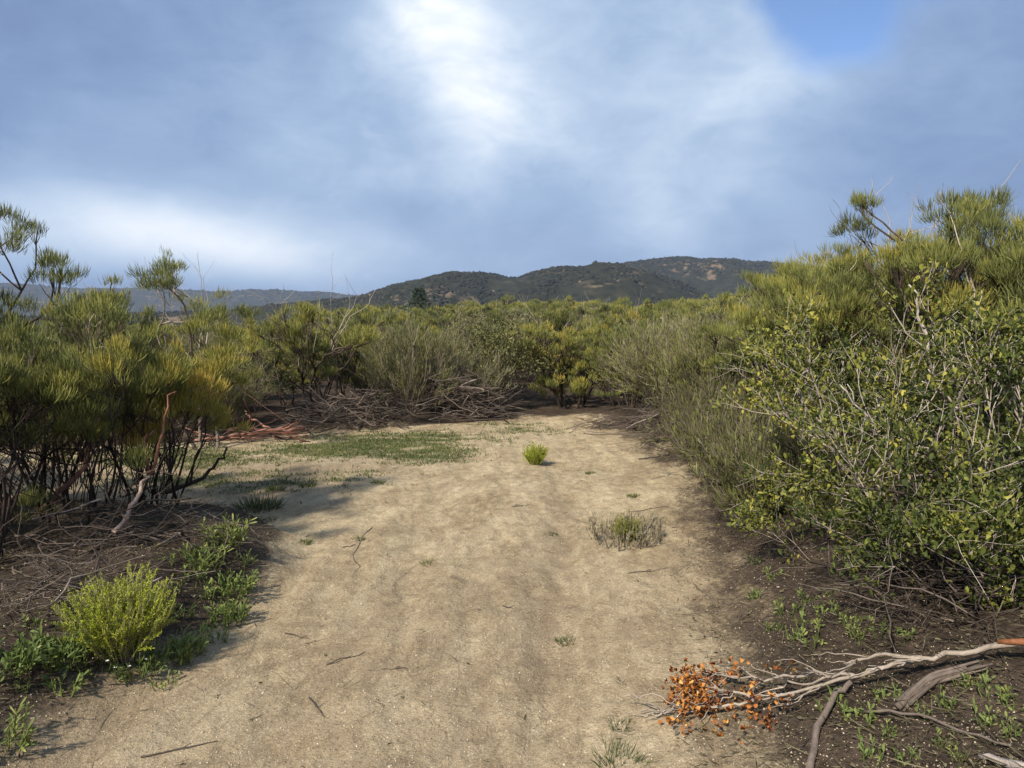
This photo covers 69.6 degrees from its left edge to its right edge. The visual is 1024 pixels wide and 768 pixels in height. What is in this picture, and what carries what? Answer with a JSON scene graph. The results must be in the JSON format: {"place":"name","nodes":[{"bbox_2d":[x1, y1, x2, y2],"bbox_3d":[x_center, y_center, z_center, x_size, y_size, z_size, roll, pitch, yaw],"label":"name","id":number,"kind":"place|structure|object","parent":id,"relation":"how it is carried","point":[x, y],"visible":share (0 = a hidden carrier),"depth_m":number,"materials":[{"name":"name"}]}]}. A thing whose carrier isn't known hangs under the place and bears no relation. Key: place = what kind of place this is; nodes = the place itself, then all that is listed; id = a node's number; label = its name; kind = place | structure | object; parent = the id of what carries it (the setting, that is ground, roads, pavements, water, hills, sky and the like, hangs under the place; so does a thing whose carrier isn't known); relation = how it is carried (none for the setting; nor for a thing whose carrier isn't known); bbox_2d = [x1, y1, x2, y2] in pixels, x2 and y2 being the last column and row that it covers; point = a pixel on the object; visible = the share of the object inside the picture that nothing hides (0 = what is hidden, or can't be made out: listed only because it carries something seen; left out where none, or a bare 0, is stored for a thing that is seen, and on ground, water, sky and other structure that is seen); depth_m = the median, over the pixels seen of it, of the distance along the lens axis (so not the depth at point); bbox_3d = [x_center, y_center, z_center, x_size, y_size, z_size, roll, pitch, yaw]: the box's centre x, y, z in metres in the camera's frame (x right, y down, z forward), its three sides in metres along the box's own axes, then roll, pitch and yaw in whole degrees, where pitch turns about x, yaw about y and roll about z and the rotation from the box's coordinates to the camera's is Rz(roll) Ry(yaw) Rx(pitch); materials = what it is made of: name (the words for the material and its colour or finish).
{"place":"outdoors","nodes":[
{"label":"outdoors","id":0,"kind":"place"},
{"bbox_2d":[0,283,352,315],"bbox_3d":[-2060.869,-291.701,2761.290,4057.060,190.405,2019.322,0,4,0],"label":"mountain","id":1,"kind":"structure","parent":0,"point":[140,296],"depth_m":2497.34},
{"bbox_2d":[0,256,823,328],"bbox_3d":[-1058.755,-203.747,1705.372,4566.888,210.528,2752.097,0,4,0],"label":"hillside brush","id":2,"kind":"object","parent":1,"relation":"on","point":[473,280],"visible":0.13,"depth_m":650.37,"materials":[{"name":"plant"}]},
{"bbox_2d":[1,296,399,328],"bbox_3d":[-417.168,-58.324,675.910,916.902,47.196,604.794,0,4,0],"label":"hill","id":3,"kind":"structure","parent":0,"point":[177,318],"depth_m":582.78,"materials":[{"name":"plant"}]},
{"bbox_2d":[20,421,587,503],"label":"grass","id":4,"kind":"structure","parent":0,"point":[327,447],"depth_m":9.34,"materials":[{"name":"plant"}]},
{"bbox_2d":[0,361,1023,767],"bbox_3d":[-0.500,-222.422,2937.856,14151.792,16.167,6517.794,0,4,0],"label":"ground","id":5,"kind":"structure","parent":0,"point":[474,527],"depth_m":3.82,"materials":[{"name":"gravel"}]},
{"bbox_2d":[0,696,37,758],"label":"herb plant","id":6,"kind":"object","parent":5,"relation":"on","point":[14,729],"visible":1,"depth_m":2.71,"materials":[{"name":"green plant"}]},
{"bbox_2d":[0,624,53,681],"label":"herb plant","id":7,"kind":"object","parent":5,"relation":"on","point":[31,656],"visible":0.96,"depth_m":3.02,"materials":[{"name":"green plant"}]},
{"bbox_2d":[3,620,91,675],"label":"herb plant","id":8,"kind":"object","parent":5,"relation":"on","point":[70,646],"visible":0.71,"depth_m":3.16,"materials":[{"name":"green plant"}]},
{"bbox_2d":[0,273,106,560],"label":"feathery shrub","id":9,"kind":"object","parent":5,"relation":"on","point":[8,373],"visible":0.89,"depth_m":4.32,"materials":[{"name":"green plant"}]},
{"bbox_2d":[40,670,88,696],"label":"weed","id":10,"kind":"object","parent":5,"relation":"on","point":[52,685],"visible":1,"depth_m":3.06,"materials":[{"name":"green plant"}]},
{"bbox_2d":[0,202,134,440],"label":"feathery shrub","id":11,"kind":"object","parent":5,"relation":"on","point":[49,258],"visible":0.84,"depth_m":5.32,"materials":[{"name":"green plant"}]},
{"bbox_2d":[0,309,166,506],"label":"feathery shrub","id":12,"kind":"object","parent":5,"relation":"on","point":[147,336],"visible":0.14,"depth_m":5.97,"materials":[{"name":"green plant"}]},
{"bbox_2d":[0,282,184,525],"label":"feathery shrub","id":13,"kind":"object","parent":5,"relation":"on","point":[110,367],"visible":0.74,"depth_m":4.75,"materials":[{"name":"green plant"}]},
{"bbox_2d":[111,391,176,533],"bbox_3d":[-2.338,0.471,4.654,0.100,0.801,0.623,1,5,11],"label":"bare limb","id":14,"kind":"object","parent":13,"relation":"attached to","point":[132,504],"visible":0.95,"depth_m":4.71,"materials":[{"name":"red plant"}]},
{"bbox_2d":[16,272,178,454],"bbox_3d":[-5.080,-0.200,9.133,1.606,2.467,1.692,0,4,0],"label":"feathery shrub","id":15,"kind":"object","parent":5,"relation":"on","point":[106,293],"visible":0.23,"depth_m":9.30,"materials":[{"name":"green plant"}]},
{"bbox_2d":[0,500,213,647],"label":"brush pile","id":16,"kind":"object","parent":5,"relation":"on","point":[65,567],"visible":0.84,"depth_m":3.59,"materials":[{"name":"brown wood"}]},
{"bbox_2d":[48,561,179,665],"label":"seedling shrub","id":17,"kind":"object","parent":5,"relation":"on","point":[125,637],"visible":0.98,"depth_m":3.32,"materials":[{"name":"green plant"}]},
{"bbox_2d":[95,638,173,683],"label":"herb plant","id":18,"kind":"object","parent":5,"relation":"on","point":[141,662],"visible":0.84,"depth_m":3.35,"materials":[{"name":"green plant"}]},
{"bbox_2d":[46,312,265,504],"bbox_3d":[-2.860,0.262,5.633,1.403,1.717,1.972,1,5,12],"label":"feathery shrub","id":19,"kind":"object","parent":5,"relation":"on","point":[186,399],"visible":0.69,"depth_m":5.67,"materials":[{"name":"green plant"}]},
{"bbox_2d":[39,394,103,512],"bbox_3d":[-2.921,0.402,4.892,0.423,0.878,0.104,-4,6,-38],"label":"bare limb","id":20,"kind":"object","parent":19,"relation":"attached to","point":[78,473],"visible":0.38,"depth_m":4.88,"materials":[{"name":"red plant"}]},
{"bbox_2d":[161,439,227,494],"bbox_3d":[-2.541,0.657,5.897,0.501,0.432,0.076,-2,5,-23],"label":"bare limb","id":21,"kind":"object","parent":19,"relation":"attached to","point":[182,486],"visible":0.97,"depth_m":5.87,"materials":[{"name":"brown plant"}]},
{"bbox_2d":[1,434,372,574],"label":"brush pile","id":22,"kind":"object","parent":5,"relation":"on","point":[147,536],"visible":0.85,"depth_m":4.49,"materials":[{"name":"brown wood"}]},
{"bbox_2d":[166,623,210,664],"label":"herb plant","id":23,"kind":"object","parent":5,"relation":"on","point":[186,649],"visible":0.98,"depth_m":3.59,"materials":[{"name":"green plant"}]},
{"bbox_2d":[123,246,264,449],"bbox_3d":[-4.047,-0.362,9.332,1.558,2.721,2.322,0,4,0],"label":"feathery shrub","id":24,"kind":"object","parent":5,"relation":"on","point":[217,314],"visible":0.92,"depth_m":8.78,"materials":[{"name":"green plant"}]},
{"bbox_2d":[173,536,233,576],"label":"herb plant","id":25,"kind":"object","parent":5,"relation":"on","point":[207,560],"visible":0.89,"depth_m":4.32,"materials":[{"name":"green plant"}]},
{"bbox_2d":[193,512,256,549],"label":"herb plant","id":26,"kind":"object","parent":5,"relation":"on","point":[231,532],"visible":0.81,"depth_m":4.65,"materials":[{"name":"green plant"}]},
{"bbox_2d":[203,595,251,629],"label":"herb plant","id":27,"kind":"object","parent":5,"relation":"on","point":[228,609],"visible":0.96,"depth_m":3.96,"materials":[{"name":"green plant"}]},
{"bbox_2d":[199,565,261,600],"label":"herb plant","id":28,"kind":"object","parent":5,"relation":"on","point":[250,581],"visible":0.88,"depth_m":4.27,"materials":[{"name":"green plant"}]},
{"bbox_2d":[176,338,287,427],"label":"twiggy shrub","id":29,"kind":"object","parent":5,"relation":"on","point":[239,396],"visible":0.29,"depth_m":10.88,"materials":[{"name":"green plant"}]},
{"bbox_2d":[185,391,315,443],"bbox_3d":[-3.824,0.467,10.566,2.744,0.806,1.474,0,4,0],"label":"brush pile","id":30,"kind":"object","parent":5,"relation":"on","point":[286,433],"visible":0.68,"depth_m":10.29,"materials":[{"name":"red plant"}]},
{"bbox_2d":[195,411,305,440],"bbox_3d":[-3.628,0.570,10.270,1.452,0.376,0.314,-1,5,-13],"label":"log","id":31,"kind":"object","parent":5,"relation":"on","point":[270,429],"visible":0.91,"depth_m":10.26,"materials":[{"name":"wood"}]},
{"bbox_2d":[232,491,288,512],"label":"grass tuft","id":32,"kind":"object","parent":5,"relation":"on","point":[258,507],"visible":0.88,"depth_m":6.47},
{"bbox_2d":[223,338,301,411],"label":"broadleaf shrub","id":33,"kind":"object","parent":5,"relation":"on","point":[282,378],"visible":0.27,"depth_m":12.57,"materials":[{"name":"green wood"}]},
{"bbox_2d":[259,342,321,405],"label":"feathery shrub","id":34,"kind":"object","parent":5,"relation":"on","point":[292,367],"visible":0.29,"depth_m":13.62,"materials":[{"name":"green plant"}]},
{"bbox_2d":[224,254,398,420],"bbox_3d":[-3.256,-0.681,11.764,2.810,2.806,2.653,0,4,0],"label":"feathery shrub","id":35,"kind":"object","parent":5,"relation":"on","point":[297,342],"visible":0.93,"depth_m":11.51,"materials":[{"name":"green plant"}]},
{"bbox_2d":[268,384,364,433],"bbox_3d":[-3.092,0.346,11.141,1.657,0.745,1.459,-1,5,-7],"label":"brush pile","id":36,"kind":"object","parent":5,"relation":"on","point":[310,413],"visible":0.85,"depth_m":11.14,"materials":[{"name":"brown wood"}]},
{"bbox_2d":[284,317,362,408],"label":"feathery shrub","id":37,"kind":"object","parent":5,"relation":"on","point":[345,371],"visible":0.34,"depth_m":12.92,"materials":[{"name":"green plant"}]},
{"bbox_2d":[301,382,446,429],"bbox_3d":[-2.251,0.335,11.591,2.377,0.792,1.814,0,4,0],"label":"brush pile","id":38,"kind":"object","parent":5,"relation":"on","point":[368,405],"visible":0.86,"depth_m":11.59,"materials":[{"name":"brown wood"}]},
{"bbox_2d":[318,306,435,402],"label":"feathery shrub","id":39,"kind":"object","parent":5,"relation":"on","point":[358,315],"visible":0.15,"depth_m":14.37,"materials":[{"name":"green plant"}]},
{"bbox_2d":[324,314,449,407],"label":"twiggy shrub","id":40,"kind":"object","parent":5,"relation":"on","point":[355,378],"visible":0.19,"depth_m":13.25,"materials":[{"name":"green plant"}]},
{"bbox_2d":[320,310,480,414],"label":"twiggy shrub","id":41,"kind":"object","parent":5,"relation":"on","point":[412,368],"visible":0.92,"depth_m":12.36,"materials":[{"name":"green plant"}]},
{"bbox_2d":[398,286,436,317],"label":"conifer tree","id":42,"kind":"object","parent":5,"relation":"on","point":[420,294],"visible":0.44,"depth_m":41.62,"materials":[{"name":"green plant"}]},
{"bbox_2d":[322,347,539,423],"bbox_3d":[-1.481,0.041,12.593,3.986,1.402,2.168,0,4,0],"label":"brush pile","id":43,"kind":"object","parent":5,"relation":"on","point":[468,389],"visible":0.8,"depth_m":12.44,"materials":[{"name":"brown wood"}]},
{"bbox_2d":[415,305,481,343],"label":"feathery shrub","id":44,"kind":"object","parent":5,"relation":"on","point":[446,317],"visible":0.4,"depth_m":18.71,"materials":[{"name":"green plant"}]},
{"bbox_2d":[411,346,524,408],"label":"twiggy shrub","id":45,"kind":"object","parent":5,"relation":"on","point":[494,380],"visible":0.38,"depth_m":13.18,"materials":[{"name":"green plant"}]},
{"bbox_2d":[9,279,963,337],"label":"distant thicket","id":46,"kind":"object","parent":5,"relation":"on","point":[502,299],"visible":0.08,"depth_m":56.59,"materials":[{"name":"green plant"}]},
{"bbox_2d":[467,301,525,359],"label":"feathery shrub","id":47,"kind":"object","parent":5,"relation":"on","point":[503,316],"visible":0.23,"depth_m":21.31,"materials":[{"name":"green plant"}]},
{"bbox_2d":[426,309,576,405],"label":"broadleaf shrub","id":48,"kind":"object","parent":5,"relation":"on","point":[495,340],"visible":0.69,"depth_m":13.86,"materials":[{"name":"green plant"}]},
{"bbox_2d":[0,399,1023,767],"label":"leaf litter","id":49,"kind":"object","parent":5,"relation":"on","point":[892,759],"visible":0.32,"depth_m":3.04,"materials":[{"name":"plant"}]},
{"bbox_2d":[481,296,549,371],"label":"feathery shrub","id":50,"kind":"object","parent":5,"relation":"on","point":[526,312],"visible":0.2,"depth_m":23.65,"materials":[{"name":"green plant"}]},
{"bbox_2d":[522,441,548,464],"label":"seedling shrub","id":51,"kind":"object","parent":5,"relation":"on","point":[535,455],"visible":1,"depth_m":8.49,"materials":[{"name":"green plant"}]},
{"bbox_2d":[508,296,588,388],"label":"feathery shrub","id":52,"kind":"object","parent":5,"relation":"on","point":[562,317],"visible":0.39,"depth_m":17.52,"materials":[{"name":"green plant"}]},
{"bbox_2d":[503,308,641,408],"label":"feathery shrub","id":53,"kind":"object","parent":5,"relation":"on","point":[581,385],"visible":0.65,"depth_m":13.96,"materials":[{"name":"green plant"}]},
{"bbox_2d":[541,318,613,400],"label":"feathery shrub","id":54,"kind":"object","parent":5,"relation":"on","point":[561,365],"visible":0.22,"depth_m":15.41,"materials":[{"name":"green plant"}]},
{"bbox_2d":[571,407,631,431],"bbox_3d":[1.487,0.561,11.194,1.364,0.387,0.883,3,6,37],"label":"brush pile","id":55,"kind":"object","parent":5,"relation":"on","point":[601,423],"visible":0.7,"depth_m":11.15,"materials":[{"name":"brown wood"}]},
{"bbox_2d":[564,323,639,406],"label":"feathery shrub","id":56,"kind":"object","parent":5,"relation":"on","point":[581,352],"visible":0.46,"depth_m":13.30,"materials":[{"name":"green plant"}]},
{"bbox_2d":[565,308,639,390],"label":"feathery shrub","id":57,"kind":"object","parent":5,"relation":"on","point":[599,325],"visible":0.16,"depth_m":17.26,"materials":[{"name":"green plant"}]},
{"bbox_2d":[576,293,637,335],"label":"feathery shrub","id":58,"kind":"object","parent":5,"relation":"on","point":[620,307],"visible":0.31,"depth_m":19.42,"materials":[{"name":"green plant"}]},
{"bbox_2d":[590,735,653,767],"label":"grass tuft","id":59,"kind":"object","parent":5,"relation":"on","point":[636,758],"visible":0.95,"depth_m":2.68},
{"bbox_2d":[586,509,668,550],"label":"seedling shrub","id":60,"kind":"object","parent":5,"relation":"on","point":[626,528],"visible":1,"depth_m":5.38,"materials":[{"name":"green plant"}]},
{"bbox_2d":[582,308,676,408],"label":"feathery shrub","id":61,"kind":"object","parent":5,"relation":"on","point":[608,394],"visible":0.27,"depth_m":12.58,"materials":[{"name":"green plant"}]},
{"bbox_2d":[569,374,697,439],"bbox_3d":[2.108,0.273,9.278,2.784,0.851,1.899,0,4,0],"label":"brush pile","id":62,"kind":"object","parent":5,"relation":"on","point":[650,413],"visible":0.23,"depth_m":9.27,"materials":[{"name":"brown wood"}]},
{"bbox_2d":[596,289,684,402],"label":"feathery shrub","id":63,"kind":"object","parent":5,"relation":"on","point":[646,315],"visible":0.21,"depth_m":14.91,"materials":[{"name":"green plant"}]},
{"bbox_2d":[590,299,734,403],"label":"twiggy shrub","id":64,"kind":"object","parent":5,"relation":"on","point":[636,355],"visible":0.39,"depth_m":10.94,"materials":[{"name":"green plant"}]},
{"bbox_2d":[616,369,767,471],"bbox_3d":[2.290,0.319,7.175,2.364,0.998,1.912,0,4,0],"label":"brush pile","id":65,"kind":"object","parent":5,"relation":"on","point":[692,430],"visible":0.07,"depth_m":7.25,"materials":[{"name":"brown wood"}]},
{"bbox_2d":[629,363,773,443],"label":"twiggy shrub","id":66,"kind":"object","parent":5,"relation":"on","point":[680,402],"visible":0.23,"depth_m":8.16,"materials":[{"name":"green plant"}]},
{"bbox_2d":[668,293,746,340],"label":"feathery shrub","id":67,"kind":"object","parent":5,"relation":"on","point":[686,311],"visible":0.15,"depth_m":12.41,"materials":[{"name":"green plant"}]},
{"bbox_2d":[641,308,789,397],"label":"twiggy shrub","id":68,"kind":"object","parent":5,"relation":"on","point":[699,351],"visible":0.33,"depth_m":9.05,"materials":[{"name":"green plant"}]},
{"bbox_2d":[640,380,810,477],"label":"twiggy shrub","id":69,"kind":"object","parent":5,"relation":"on","point":[689,417],"visible":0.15,"depth_m":7.09,"materials":[{"name":"green plant"}]},
{"bbox_2d":[670,384,853,502],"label":"twiggy shrub","id":70,"kind":"object","parent":5,"relation":"on","point":[723,424],"visible":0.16,"depth_m":6.27,"materials":[{"name":"green plant"}]},
{"bbox_2d":[694,309,839,400],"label":"feathery shrub","id":71,"kind":"object","parent":5,"relation":"on","point":[712,335],"visible":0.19,"depth_m":8.42,"materials":[{"name":"green plant"}]},
{"bbox_2d":[688,409,897,530],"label":"twiggy shrub","id":72,"kind":"object","parent":5,"relation":"on","point":[726,467],"visible":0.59,"depth_m":5.24,"materials":[{"name":"green plant"}]},
{"bbox_2d":[722,245,869,401],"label":"feathery shrub","id":73,"kind":"object","parent":5,"relation":"on","point":[746,315],"visible":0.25,"depth_m":7.43,"materials":[{"name":"green plant"}]},
{"bbox_2d":[717,456,911,575],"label":"broadleaf shrub","id":74,"kind":"object","parent":5,"relation":"on","point":[755,518],"visible":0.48,"depth_m":4.18,"materials":[{"name":"green plant"}]},
{"bbox_2d":[621,638,1023,743],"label":"fallen branch","id":75,"kind":"object","parent":5,"relation":"on","point":[706,691],"visible":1,"depth_m":2.90,"materials":[{"name":"wood"}]},
{"bbox_2d":[729,241,920,423],"bbox_3d":[3.133,-0.408,7.298,1.647,2.082,2.951,0,4,0],"label":"feathery shrub","id":76,"kind":"object","parent":5,"relation":"on","point":[846,305],"visible":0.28,"depth_m":6.64,"materials":[{"name":"green plant"}]},
{"bbox_2d":[705,283,947,474],"bbox_3d":[2.457,0.017,5.682,1.883,1.547,1.434,0,4,0],"label":"broadleaf shrub","id":77,"kind":"object","parent":5,"relation":"on","point":[837,379],"visible":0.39,"depth_m":5.56,"materials":[{"name":"green plant"}]},
{"bbox_2d":[805,680,852,767],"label":"bare limb","id":78,"kind":"object","parent":5,"relation":"on","point":[813,750],"visible":0.99,"depth_m":2.66,"materials":[{"name":"brown wood"}]},
{"bbox_2d":[840,698,877,726],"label":"weed","id":79,"kind":"object","parent":5,"relation":"on","point":[871,714],"visible":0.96,"depth_m":2.65,"materials":[{"name":"green plant"}]},
{"bbox_2d":[711,210,1007,447],"bbox_3d":[2.903,-0.354,6.234,1.853,2.119,2.642,-2,5,-22],"label":"feathery shrub","id":80,"kind":"object","parent":5,"relation":"on","point":[892,268],"visible":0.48,"depth_m":6.01,"materials":[{"name":"green plant"}]},
{"bbox_2d":[703,254,1023,517],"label":"broadleaf shrub","id":81,"kind":"object","parent":5,"relation":"on","point":[774,371],"visible":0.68,"depth_m":4.07,"materials":[{"name":"green plant"}]},
{"bbox_2d":[857,727,885,765],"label":"weed","id":82,"kind":"object","parent":5,"relation":"on","point":[867,749],"visible":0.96,"depth_m":2.45,"materials":[{"name":"green plant"}]},
{"bbox_2d":[726,312,1023,607],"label":"broadleaf shrub","id":83,"kind":"object","parent":5,"relation":"on","point":[845,457],"visible":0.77,"depth_m":3.49,"materials":[{"name":"green plant"}]},
{"bbox_2d":[743,496,1023,675],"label":"brush pile","id":84,"kind":"object","parent":5,"relation":"on","point":[955,593],"visible":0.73,"depth_m":3.05,"materials":[{"name":"brown wood"}]},
{"bbox_2d":[756,413,1023,612],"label":"brush pile","id":85,"kind":"object","parent":5,"relation":"on","point":[933,557],"visible":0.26,"depth_m":3.33,"materials":[{"name":"brown wood"}]},
{"bbox_2d":[781,466,1023,613],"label":"broadleaf shrub","id":86,"kind":"object","parent":5,"relation":"on","point":[894,524],"visible":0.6,"depth_m":3.26,"materials":[{"name":"green plant"}]},
{"bbox_2d":[804,161,1019,434],"bbox_3d":[3.592,-0.690,7.042,1.403,2.626,2.561,-3,5,-31],"label":"feathery shrub","id":87,"kind":"object","parent":5,"relation":"on","point":[849,261],"visible":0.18,"depth_m":6.80,"materials":[{"name":"green plant"}]},
{"bbox_2d":[814,275,1023,503],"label":"broadleaf shrub","id":88,"kind":"object","parent":5,"relation":"on","point":[876,390],"visible":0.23,"depth_m":4.48,"materials":[{"name":"green plant"}]},
{"bbox_2d":[863,709,1011,746],"bbox_3d":[1.399,1.130,2.435,0.054,0.140,0.496,-2,5,-28],"label":"bare limb","id":89,"kind":"object","parent":5,"relation":"on","point":[931,718],"visible":0.97,"depth_m":2.45,"materials":[{"name":"brown wood"}]},
{"bbox_2d":[894,660,992,711],"bbox_3d":[1.514,1.065,2.620,0.333,0.191,0.101,0,4,0],"label":"log","id":90,"kind":"object","parent":5,"relation":"on","point":[920,688],"visible":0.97,"depth_m":2.61,"materials":[{"name":"brown wood"}]},
{"bbox_2d":[875,190,1023,473],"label":"feathery shrub","id":91,"kind":"object","parent":5,"relation":"on","point":[997,264],"visible":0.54,"depth_m":5.19,"materials":[{"name":"green plant"}]},
{"bbox_2d":[888,297,1023,505],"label":"broadleaf shrub","id":92,"kind":"object","parent":5,"relation":"on","point":[1015,411],"visible":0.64,"depth_m":3.49,"materials":[{"name":"green plant"}]},
{"bbox_2d":[896,443,1023,609],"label":"broadleaf shrub","id":93,"kind":"object","parent":5,"relation":"on","point":[974,549],"visible":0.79,"depth_m":2.94,"materials":[{"name":"green plant"}]},
{"bbox_2d":[907,182,1023,386],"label":"feathery shrub","id":94,"kind":"object","parent":5,"relation":"on","point":[972,194],"visible":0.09,"depth_m":6.10,"materials":[{"name":"green plant"}]},
{"bbox_2d":[913,188,1023,452],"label":"feathery shrub","id":95,"kind":"object","parent":5,"relation":"on","point":[961,221],"visible":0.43,"depth_m":5.51,"materials":[{"name":"green plant"}]},
{"bbox_2d":[971,697,1006,729],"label":"weed","id":96,"kind":"object","parent":5,"relation":"on","point":[986,719],"visible":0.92,"depth_m":2.36,"materials":[{"name":"green plant"}]},
{"bbox_2d":[972,669,1016,704],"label":"weed","id":97,"kind":"object","parent":5,"relation":"on","point":[985,677],"visible":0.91,"depth_m":2.48,"materials":[{"name":"green plant"}]},
{"bbox_2d":[978,753,1023,767],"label":"bark strip","id":98,"kind":"object","parent":5,"relation":"on","point":[1005,761],"visible":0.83,"depth_m":2.15,"materials":[{"name":"brown wood"}]},
{"bbox_2d":[0,0,1023,294],"label":"sky","id":99,"kind":"structure","parent":0,"point":[264,141],"materials":[{"name":"blue"}]},
{"bbox_2d":[366,262,713,309],"bbox_3d":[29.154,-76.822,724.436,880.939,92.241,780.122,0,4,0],"label":"hill","id":100,"kind":"structure","parent":0,"point":[629,288],"depth_m":590.82,"materials":[{"name":"plant"}]},
{"bbox_2d":[622,257,884,297],"bbox_3d":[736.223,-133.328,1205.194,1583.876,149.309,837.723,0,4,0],"label":"hill","id":101,"kind":"structure","parent":0,"point":[711,282],"depth_m":1055.44,"materials":[{"name":"plant"}]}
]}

